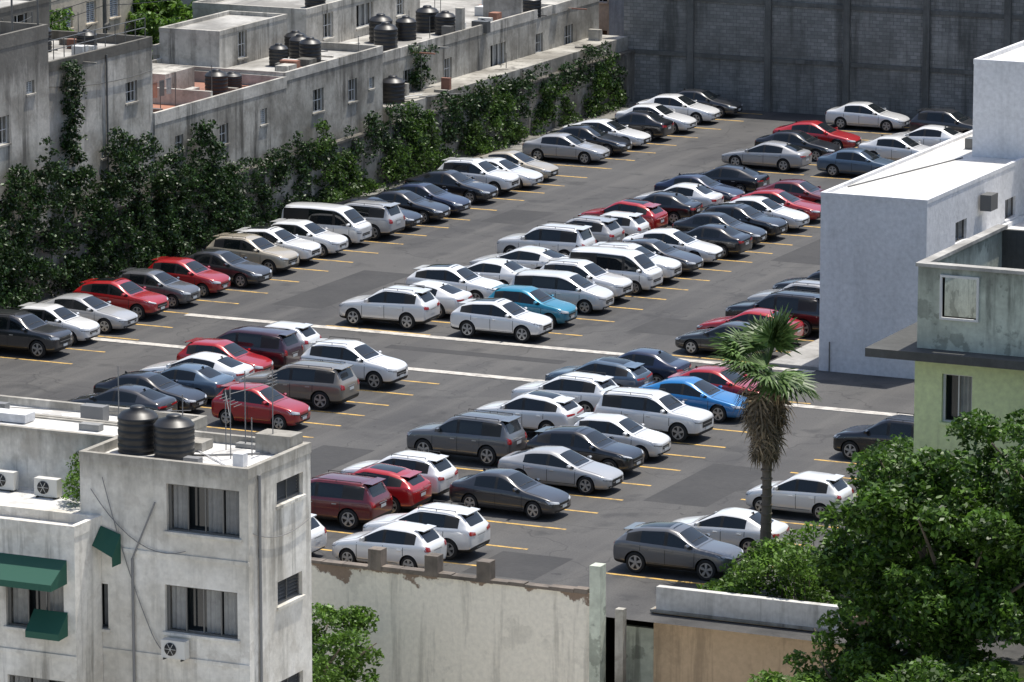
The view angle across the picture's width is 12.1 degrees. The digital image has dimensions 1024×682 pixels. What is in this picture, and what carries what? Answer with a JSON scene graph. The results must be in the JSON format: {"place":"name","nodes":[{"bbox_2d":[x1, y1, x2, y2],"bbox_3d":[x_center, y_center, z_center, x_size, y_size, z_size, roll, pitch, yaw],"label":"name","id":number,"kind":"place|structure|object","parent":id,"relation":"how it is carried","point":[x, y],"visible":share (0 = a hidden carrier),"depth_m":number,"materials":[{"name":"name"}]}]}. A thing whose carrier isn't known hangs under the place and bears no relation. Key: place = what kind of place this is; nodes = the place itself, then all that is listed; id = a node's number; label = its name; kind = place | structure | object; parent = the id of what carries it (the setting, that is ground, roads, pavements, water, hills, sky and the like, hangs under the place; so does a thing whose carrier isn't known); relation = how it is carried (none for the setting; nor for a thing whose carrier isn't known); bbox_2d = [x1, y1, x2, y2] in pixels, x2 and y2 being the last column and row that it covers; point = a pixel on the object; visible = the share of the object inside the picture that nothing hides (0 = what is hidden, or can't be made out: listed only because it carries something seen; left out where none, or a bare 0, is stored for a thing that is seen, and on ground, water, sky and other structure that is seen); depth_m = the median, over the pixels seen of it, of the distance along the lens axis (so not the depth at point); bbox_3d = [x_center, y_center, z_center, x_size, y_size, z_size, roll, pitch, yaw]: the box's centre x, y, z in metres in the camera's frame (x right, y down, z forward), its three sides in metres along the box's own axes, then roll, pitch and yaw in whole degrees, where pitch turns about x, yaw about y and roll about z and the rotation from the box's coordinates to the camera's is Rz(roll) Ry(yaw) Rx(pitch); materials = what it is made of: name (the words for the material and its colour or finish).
{"place":"outdoors","nodes":[
{"label":"outdoors","id":0,"kind":"place"},
{"bbox_2d":[0,110,1023,665],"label":"parking lot pavement","id":1,"kind":"structure","parent":0,"point":[584,540],"depth_m":209.43,"materials":[{"name":"grey asphalt"}]},
{"bbox_2d":[0,307,72,357],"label":"parked car","id":2,"kind":"object","parent":1,"relation":"on","point":[35,335],"visible":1,"depth_m":210.13,"materials":[{"name":"paint"}]},
{"bbox_2d":[18,302,99,344],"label":"parked car","id":3,"kind":"object","parent":1,"relation":"on","point":[80,328],"visible":0.54,"depth_m":213.00,"materials":[{"name":"paint"}]},
{"bbox_2d":[38,293,137,332],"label":"parked car","id":4,"kind":"object","parent":1,"relation":"on","point":[107,316],"visible":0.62,"depth_m":215.68,"materials":[{"name":"paint"}]},
{"bbox_2d":[73,277,168,319],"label":"parked car","id":5,"kind":"object","parent":1,"relation":"on","point":[138,300],"visible":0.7,"depth_m":218.70,"materials":[{"name":"paint"}]},
{"bbox_2d":[67,383,177,412],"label":"parked car","id":6,"kind":"object","parent":1,"relation":"on","point":[135,394],"visible":0.44,"depth_m":196.47,"materials":[{"name":"paint"}]},
{"bbox_2d":[93,371,206,412],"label":"parked car","id":7,"kind":"object","parent":1,"relation":"on","point":[193,398],"visible":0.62,"depth_m":198.94,"materials":[{"name":"paint"}]},
{"bbox_2d":[118,268,200,307],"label":"parked car","id":8,"kind":"object","parent":1,"relation":"on","point":[176,291],"visible":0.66,"depth_m":221.50,"materials":[{"name":"paint"}]},
{"bbox_2d":[148,256,230,296],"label":"parked car","id":9,"kind":"object","parent":1,"relation":"on","point":[206,280],"visible":0.6,"depth_m":224.09,"materials":[{"name":"paint"}]},
{"bbox_2d":[154,363,235,398],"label":"parked car","id":10,"kind":"object","parent":1,"relation":"on","point":[208,381],"visible":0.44,"depth_m":200.62,"materials":[{"name":"paint"}]},
{"bbox_2d":[139,351,254,382],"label":"parked car","id":11,"kind":"object","parent":1,"relation":"on","point":[227,365],"visible":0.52,"depth_m":202.79,"materials":[{"name":"paint"}]},
{"bbox_2d":[176,338,273,371],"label":"parked car","id":12,"kind":"object","parent":1,"relation":"on","point":[235,351],"visible":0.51,"depth_m":205.25,"materials":[{"name":"paint"}]},
{"bbox_2d":[183,249,271,287],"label":"parked car","id":13,"kind":"object","parent":1,"relation":"on","point":[241,272],"visible":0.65,"depth_m":226.31,"materials":[{"name":"paint"}]},
{"bbox_2d":[206,231,298,273],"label":"parked car","id":14,"kind":"object","parent":1,"relation":"on","point":[261,250],"visible":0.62,"depth_m":229.68,"materials":[{"name":"paint"}]},
{"bbox_2d":[214,325,303,368],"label":"parked car","id":15,"kind":"object","parent":1,"relation":"on","point":[279,348],"visible":0.48,"depth_m":206.69,"materials":[{"name":"paint"}]},
{"bbox_2d":[211,382,310,429],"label":"parked car","id":16,"kind":"object","parent":1,"relation":"on","point":[288,411],"visible":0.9,"depth_m":195.86,"materials":[{"name":"paint"}]},
{"bbox_2d":[235,226,321,261],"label":"parked car","id":17,"kind":"object","parent":1,"relation":"on","point":[305,249],"visible":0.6,"depth_m":232.00,"materials":[{"name":"paint"}]},
{"bbox_2d":[239,358,359,409],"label":"parked car","id":18,"kind":"object","parent":1,"relation":"on","point":[321,385],"visible":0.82,"depth_m":199.53,"materials":[{"name":"paint"}]},
{"bbox_2d":[270,218,347,256],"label":"parked car","id":19,"kind":"object","parent":1,"relation":"on","point":[328,241],"visible":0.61,"depth_m":234.19,"materials":[{"name":"paint"}]},
{"bbox_2d":[281,201,371,246],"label":"parked car","id":20,"kind":"object","parent":1,"relation":"on","point":[352,225],"visible":0.63,"depth_m":236.68,"materials":[{"name":"paint"}]},
{"bbox_2d":[311,470,392,528],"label":"parked car","id":21,"kind":"object","parent":1,"relation":"on","point":[349,501],"visible":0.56,"depth_m":178.79,"materials":[{"name":"paint"}]},
{"bbox_2d":[300,336,407,389],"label":"parked car","id":22,"kind":"object","parent":1,"relation":"on","point":[373,369],"visible":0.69,"depth_m":203.78,"materials":[{"name":"paint"}]},
{"bbox_2d":[344,198,404,239],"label":"parked car","id":23,"kind":"object","parent":1,"relation":"on","point":[384,218],"visible":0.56,"depth_m":238.40,"materials":[{"name":"paint"}]},
{"bbox_2d":[345,463,431,513],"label":"parked car","id":24,"kind":"object","parent":1,"relation":"on","point":[407,488],"visible":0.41,"depth_m":180.90,"materials":[{"name":"paint"}]},
{"bbox_2d":[332,520,446,567],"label":"parked car","id":25,"kind":"object","parent":1,"relation":"on","point":[408,544],"visible":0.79,"depth_m":172.32,"materials":[{"name":"paint"}]},
{"bbox_2d":[339,283,439,329],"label":"parked car","id":26,"kind":"object","parent":1,"relation":"on","point":[406,307],"visible":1,"depth_m":216.28,"materials":[{"name":"paint"}]},
{"bbox_2d":[340,448,457,495],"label":"parked car","id":27,"kind":"object","parent":1,"relation":"on","point":[440,472],"visible":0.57,"depth_m":183.17,"materials":[{"name":"paint"}]},
{"bbox_2d":[370,189,450,223],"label":"parked car","id":28,"kind":"object","parent":1,"relation":"on","point":[426,209],"visible":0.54,"depth_m":243.41,"materials":[{"name":"paint"}]},
{"bbox_2d":[307,75,524,202],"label":"wall shrub","id":29,"kind":"object","parent":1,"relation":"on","point":[425,157],"visible":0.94,"depth_m":255.88,"materials":[{"name":"green plant"}]},
{"bbox_2d":[363,500,489,559],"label":"parked car","id":30,"kind":"object","parent":1,"relation":"on","point":[461,529],"visible":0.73,"depth_m":174.25,"materials":[{"name":"paint"}]},
{"bbox_2d":[405,169,497,203],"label":"parked car","id":31,"kind":"object","parent":1,"relation":"on","point":[471,189],"visible":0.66,"depth_m":249.12,"materials":[{"name":"paint"}]},
{"bbox_2d":[405,264,503,298],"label":"parked car","id":32,"kind":"object","parent":1,"relation":"on","point":[476,285],"visible":0.52,"depth_m":221.97,"materials":[{"name":"paint"}]},
{"bbox_2d":[0,113,908,584],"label":"parking bay markings","id":33,"kind":"object","parent":1,"relation":"on","point":[554,333],"visible":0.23,"depth_m":209.82,"materials":[{"name":"yellow paint"}]},
{"bbox_2d":[407,409,526,465],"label":"parked car","id":34,"kind":"object","parent":1,"relation":"on","point":[487,439],"visible":0.93,"depth_m":189.38,"materials":[{"name":"paint"}]},
{"bbox_2d":[437,155,519,194],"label":"parked car","id":35,"kind":"object","parent":1,"relation":"on","point":[481,170],"visible":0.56,"depth_m":251.58,"materials":[{"name":"paint"}]},
{"bbox_2d":[88,313,912,415],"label":"concrete drain strip","id":36,"kind":"object","parent":1,"relation":"on","point":[476,341],"visible":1,"depth_m":212.09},
{"bbox_2d":[450,298,552,341],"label":"parked car","id":37,"kind":"object","parent":1,"relation":"on","point":[471,317],"visible":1,"depth_m":213.83,"materials":[{"name":"paint"}]},
{"bbox_2d":[449,468,570,518],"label":"parked car","id":38,"kind":"object","parent":1,"relation":"on","point":[506,489],"visible":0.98,"depth_m":180.89,"materials":[{"name":"paint"}]},
{"bbox_2d":[474,390,583,430],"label":"parked car","id":39,"kind":"object","parent":1,"relation":"on","point":[535,410],"visible":0.59,"depth_m":193.95,"materials":[{"name":"paint"}]},
{"bbox_2d":[488,284,576,326],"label":"parked car","id":40,"kind":"object","parent":1,"relation":"on","point":[537,300],"visible":0.6,"depth_m":216.88,"materials":[{"name":"paint"}]},
{"bbox_2d":[497,221,596,255],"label":"parked car","id":41,"kind":"object","parent":1,"relation":"on","point":[564,239],"visible":0.56,"depth_m":231.49,"materials":[{"name":"paint"}]},
{"bbox_2d":[498,445,623,493],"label":"parked car","id":42,"kind":"object","parent":1,"relation":"on","point":[559,465],"visible":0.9,"depth_m":184.88,"materials":[{"name":"paint"}]},
{"bbox_2d":[509,268,613,313],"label":"parked car","id":43,"kind":"object","parent":1,"relation":"on","point":[582,294],"visible":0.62,"depth_m":220.03,"materials":[{"name":"paint"}]},
{"bbox_2d":[511,369,618,412],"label":"parked car","id":44,"kind":"object","parent":1,"relation":"on","point":[583,389],"visible":0.43,"depth_m":197.84,"materials":[{"name":"paint"}]},
{"bbox_2d":[522,132,609,163],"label":"parked car","id":45,"kind":"object","parent":1,"relation":"on","point":[561,145],"visible":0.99,"depth_m":261.89,"materials":[{"name":"paint"}]},
{"bbox_2d":[505,56,630,143],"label":"wall shrub","id":46,"kind":"object","parent":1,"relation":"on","point":[599,98],"visible":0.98,"depth_m":275.55,"materials":[{"name":"green plant"}]},
{"bbox_2d":[525,425,643,471],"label":"parked car","id":47,"kind":"object","parent":1,"relation":"on","point":[595,444],"visible":0.68,"depth_m":187.64,"materials":[{"name":"paint"}]},
{"bbox_2d":[540,256,632,298],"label":"parked car","id":48,"kind":"object","parent":1,"relation":"on","point":[618,286],"visible":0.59,"depth_m":222.62,"materials":[{"name":"paint"}]},
{"bbox_2d":[545,356,652,387],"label":"parked car","id":49,"kind":"object","parent":1,"relation":"on","point":[623,372],"visible":0.47,"depth_m":201.22,"materials":[{"name":"paint"}]},
{"bbox_2d":[569,245,662,293],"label":"parked car","id":50,"kind":"object","parent":1,"relation":"on","point":[641,270],"visible":0.66,"depth_m":224.61,"materials":[{"name":"paint"}]},
{"bbox_2d":[573,412,670,460],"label":"parked car","id":51,"kind":"object","parent":1,"relation":"on","point":[629,431],"visible":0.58,"depth_m":190.23,"materials":[{"name":"paint"}]},
{"bbox_2d":[578,198,667,228],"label":"parked car","id":52,"kind":"object","parent":1,"relation":"on","point":[654,215],"visible":0.54,"depth_m":239.43,"materials":[{"name":"paint"}]},
{"bbox_2d":[583,347,691,381],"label":"parked car","id":53,"kind":"object","parent":1,"relation":"on","point":[659,364],"visible":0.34,"depth_m":203.32,"materials":[{"name":"paint"}]},
{"bbox_2d":[594,384,713,441],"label":"parked car","id":54,"kind":"object","parent":1,"relation":"on","point":[664,412],"visible":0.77,"depth_m":193.84,"materials":[{"name":"paint"}]},
{"bbox_2d":[639,191,702,223],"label":"parked car","id":55,"kind":"object","parent":1,"relation":"on","point":[675,206],"visible":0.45,"depth_m":242.67,"materials":[{"name":"paint"}]},
{"bbox_2d":[621,228,722,261],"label":"parked car","id":56,"kind":"object","parent":1,"relation":"on","point":[704,250],"visible":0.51,"depth_m":231.97,"materials":[{"name":"paint"}]},
{"bbox_2d":[636,93,719,123],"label":"parked car","id":57,"kind":"object","parent":1,"relation":"on","point":[695,109],"visible":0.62,"depth_m":275.51,"materials":[{"name":"paint"}]},
{"bbox_2d":[613,521,743,580],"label":"parked car","id":58,"kind":"object","parent":1,"relation":"on","point":[639,547],"visible":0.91,"depth_m":171.74,"materials":[{"name":"paint"}]},
{"bbox_2d":[638,376,748,421],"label":"parked car","id":59,"kind":"object","parent":1,"relation":"on","point":[698,392],"visible":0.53,"depth_m":197.40,"materials":[{"name":"paint"}]},
{"bbox_2d":[682,223,751,257],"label":"parked car","id":60,"kind":"object","parent":1,"relation":"on","point":[729,239],"visible":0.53,"depth_m":233.64,"materials":[{"name":"paint"}]},
{"bbox_2d":[672,211,766,243],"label":"parked car","id":61,"kind":"object","parent":1,"relation":"on","point":[756,233],"visible":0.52,"depth_m":236.86,"materials":[{"name":"paint"}]},
{"bbox_2d":[675,321,776,359],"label":"parked car","id":62,"kind":"object","parent":1,"relation":"on","point":[693,342],"visible":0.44,"depth_m":210.29,"materials":[{"name":"paint"}]},
{"bbox_2d":[672,507,789,555],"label":"parked car","id":63,"kind":"object","parent":1,"relation":"on","point":[738,527],"visible":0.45,"depth_m":174.94,"materials":[{"name":"paint"}]},
{"bbox_2d":[698,164,769,192],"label":"parked car","id":64,"kind":"object","parent":1,"relation":"on","point":[745,179],"visible":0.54,"depth_m":251.04,"materials":[{"name":"paint"}]},
{"bbox_2d":[701,203,787,236],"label":"parked car","id":65,"kind":"object","parent":1,"relation":"on","point":[769,224],"visible":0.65,"depth_m":238.65,"materials":[{"name":"paint"}]},
{"bbox_2d":[707,305,822,579],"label":"fan palm","id":66,"kind":"object","parent":1,"relation":"on","point":[765,419],"visible":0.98,"depth_m":170.00,"materials":[{"name":"green plant"}]},
{"bbox_2d":[721,140,811,171],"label":"parked car","id":67,"kind":"object","parent":1,"relation":"on","point":[782,156],"visible":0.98,"depth_m":259.21,"materials":[{"name":"paint"}]},
{"bbox_2d":[725,288,819,336],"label":"parked car","id":68,"kind":"object","parent":1,"relation":"on","point":[804,306],"visible":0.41,"depth_m":214.51,"materials":[{"name":"paint"}]},
{"bbox_2d":[694,520,885,624],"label":"shrub","id":69,"kind":"object","parent":1,"relation":"on","point":[782,560],"visible":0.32,"depth_m":166.63,"materials":[{"name":"green plant"}]},
{"bbox_2d":[754,130,840,160],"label":"parked car","id":70,"kind":"object","parent":1,"relation":"on","point":[816,147],"visible":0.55,"depth_m":262.85,"materials":[{"name":"paint"}]},
{"bbox_2d":[746,471,853,519],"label":"parked car","id":71,"kind":"object","parent":1,"relation":"on","point":[813,492],"visible":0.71,"depth_m":180.34,"materials":[{"name":"paint"}]},
{"bbox_2d":[772,120,861,147],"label":"parked car","id":72,"kind":"object","parent":1,"relation":"on","point":[825,132],"visible":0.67,"depth_m":265.78,"materials":[{"name":"paint"}]},
{"bbox_2d":[817,148,894,175],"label":"parked car","id":73,"kind":"object","parent":1,"relation":"on","point":[862,161],"visible":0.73,"depth_m":256.95,"materials":[{"name":"paint"}]},
{"bbox_2d":[825,101,909,131],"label":"parked car","id":74,"kind":"object","parent":1,"relation":"on","point":[863,113],"visible":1,"depth_m":273.03,"materials":[{"name":"paint"}]},
{"bbox_2d":[833,412,913,459],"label":"parked car","id":75,"kind":"object","parent":1,"relation":"on","point":[848,442],"visible":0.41,"depth_m":189.72,"materials":[{"name":"paint"}]},
{"bbox_2d":[858,135,929,160],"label":"parked car","id":76,"kind":"object","parent":1,"relation":"on","point":[895,147],"visible":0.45,"depth_m":261.09,"materials":[{"name":"paint"}]},
{"bbox_2d":[819,40,1023,378],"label":"white commercial building","id":77,"kind":"structure","parent":1,"relation":"on","point":[884,229],"depth_m":206.57,"materials":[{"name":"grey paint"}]},
{"bbox_2d":[909,106,972,132],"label":"parked car","id":78,"kind":"object","parent":1,"relation":"on","point":[955,120],"visible":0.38,"depth_m":269.02,"materials":[{"name":"paint"}]},
{"bbox_2d":[606,617,903,681],"bbox_3d":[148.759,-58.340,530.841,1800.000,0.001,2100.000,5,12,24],"label":"ground","id":79,"kind":"structure","parent":0,"point":[610,649],"depth_m":182.31,"materials":[{"name":"black"}]},
{"bbox_2d":[0,366,311,681],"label":"white apartment block","id":80,"kind":"structure","parent":79,"relation":"on","point":[122,568],"depth_m":144.46,"materials":[{"name":"grey"}]},
{"bbox_2d":[117,404,157,454],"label":"water tank","id":81,"kind":"object","parent":80,"relation":"on","point":[136,422],"visible":0.99,"depth_m":145.28,"materials":[{"name":"black plastic"}]},
{"bbox_2d":[153,413,204,460],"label":"water tank","id":82,"kind":"object","parent":80,"relation":"on","point":[174,437],"visible":1,"depth_m":144.56,"materials":[{"name":"black plastic"}]},
{"bbox_2d":[312,602,384,681],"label":"broadleaf tree","id":83,"kind":"object","parent":79,"relation":"on","point":[324,669],"visible":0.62,"depth_m":166.43,"materials":[{"name":"green plant"}]},
{"bbox_2d":[311,546,605,681],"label":"cream boundary wall","id":84,"kind":"structure","parent":79,"relation":"on","point":[436,623],"depth_m":168.11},
{"bbox_2d":[615,585,869,681],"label":"ruined tan wall","id":85,"kind":"structure","parent":79,"relation":"on","point":[659,652],"depth_m":165.89,"materials":[{"name":"concrete"}]},
{"bbox_2d":[747,609,921,681],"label":"broadleaf tree","id":86,"kind":"object","parent":79,"relation":"on","point":[840,669],"visible":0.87,"depth_m":155.13,"materials":[{"name":"green plant"}]},
{"bbox_2d":[807,444,1023,681],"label":"broadleaf tree","id":87,"kind":"object","parent":79,"relation":"on","point":[939,600],"visible":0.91,"depth_m":154.06,"materials":[{"name":"green plant"}]},
{"bbox_2d":[855,654,1023,681],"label":"broadleaf tree","id":88,"kind":"object","parent":79,"relation":"on","point":[936,671],"visible":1,"depth_m":151.00,"materials":[{"name":"green plant"}]},
{"bbox_2d":[865,224,1023,681],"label":"pale green house","id":89,"kind":"structure","parent":79,"relation":"on","point":[960,342],"depth_m":165.87,"materials":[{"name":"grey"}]},
{"bbox_2d":[931,408,1023,581],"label":"broadleaf tree","id":90,"kind":"object","parent":79,"relation":"on","point":[987,487],"visible":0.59,"depth_m":156.74,"materials":[{"name":"green plant"}]},
{"bbox_3d":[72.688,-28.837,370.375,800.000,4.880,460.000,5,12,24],"label":"hillside ground","id":91,"kind":"structure","parent":0,"visible":0},
{"bbox_2d":[0,0,50,239],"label":"concrete apartment building","id":92,"kind":"structure","parent":91,"relation":"on","point":[24,102],"depth_m":220.88,"materials":[{"name":"grey concrete"}]},
{"bbox_2d":[0,0,153,225],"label":"concrete apartment building","id":93,"kind":"structure","parent":91,"relation":"on","point":[118,84],"depth_m":228.44,"materials":[{"name":"grey concrete"}]},
{"bbox_2d":[59,42,439,202],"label":"hanging vine","id":94,"kind":"object","parent":93,"relation":"hanging from","point":[69,146],"visible":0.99,"depth_m":224.63,"materials":[{"name":"green plant"}]},
{"bbox_2d":[49,0,156,34],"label":"neighbourhood house","id":95,"kind":"structure","parent":91,"relation":"on","point":[117,14],"depth_m":267.23,"materials":[{"name":"grey concrete"}]},
{"bbox_2d":[152,64,286,194],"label":"flat roofed house","id":96,"kind":"structure","parent":91,"relation":"on","point":[250,119],"depth_m":239.93,"materials":[{"name":"concrete"}]},
{"bbox_2d":[152,10,382,152],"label":"flat roofed house","id":97,"kind":"structure","parent":91,"relation":"on","point":[339,89],"depth_m":249.46,"materials":[{"name":"concrete"}]},
{"bbox_2d":[0,49,634,307],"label":"retaining wall","id":98,"kind":"structure","parent":91,"relation":"on","point":[627,61],"depth_m":252.71,"materials":[{"name":"concrete"}]},
{"bbox_2d":[0,119,252,309],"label":"ivy","id":99,"kind":"object","parent":98,"relation":"attached to","point":[222,185],"visible":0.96,"depth_m":227.25,"materials":[{"name":"green plant"}]},
{"bbox_2d":[229,171,344,228],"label":"ivy","id":100,"kind":"object","parent":98,"relation":"attached to","point":[254,221],"visible":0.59,"depth_m":242.97,"materials":[{"name":"green plant"}]},
{"bbox_2d":[222,40,627,226],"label":"ivy","id":101,"kind":"object","parent":98,"relation":"attached to","point":[479,103],"visible":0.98,"depth_m":258.70,"materials":[{"name":"green plant"}]},
{"bbox_2d":[152,0,627,121],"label":"concrete workshop building","id":102,"kind":"structure","parent":91,"relation":"on","point":[512,39],"depth_m":268.71,"materials":[{"name":"grey concrete"}]},
{"bbox_2d":[624,0,1023,119],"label":"blockwork boundary wall","id":103,"kind":"structure","parent":91,"relation":"on","point":[908,58],"depth_m":278.16,"materials":[{"name":"concrete"}]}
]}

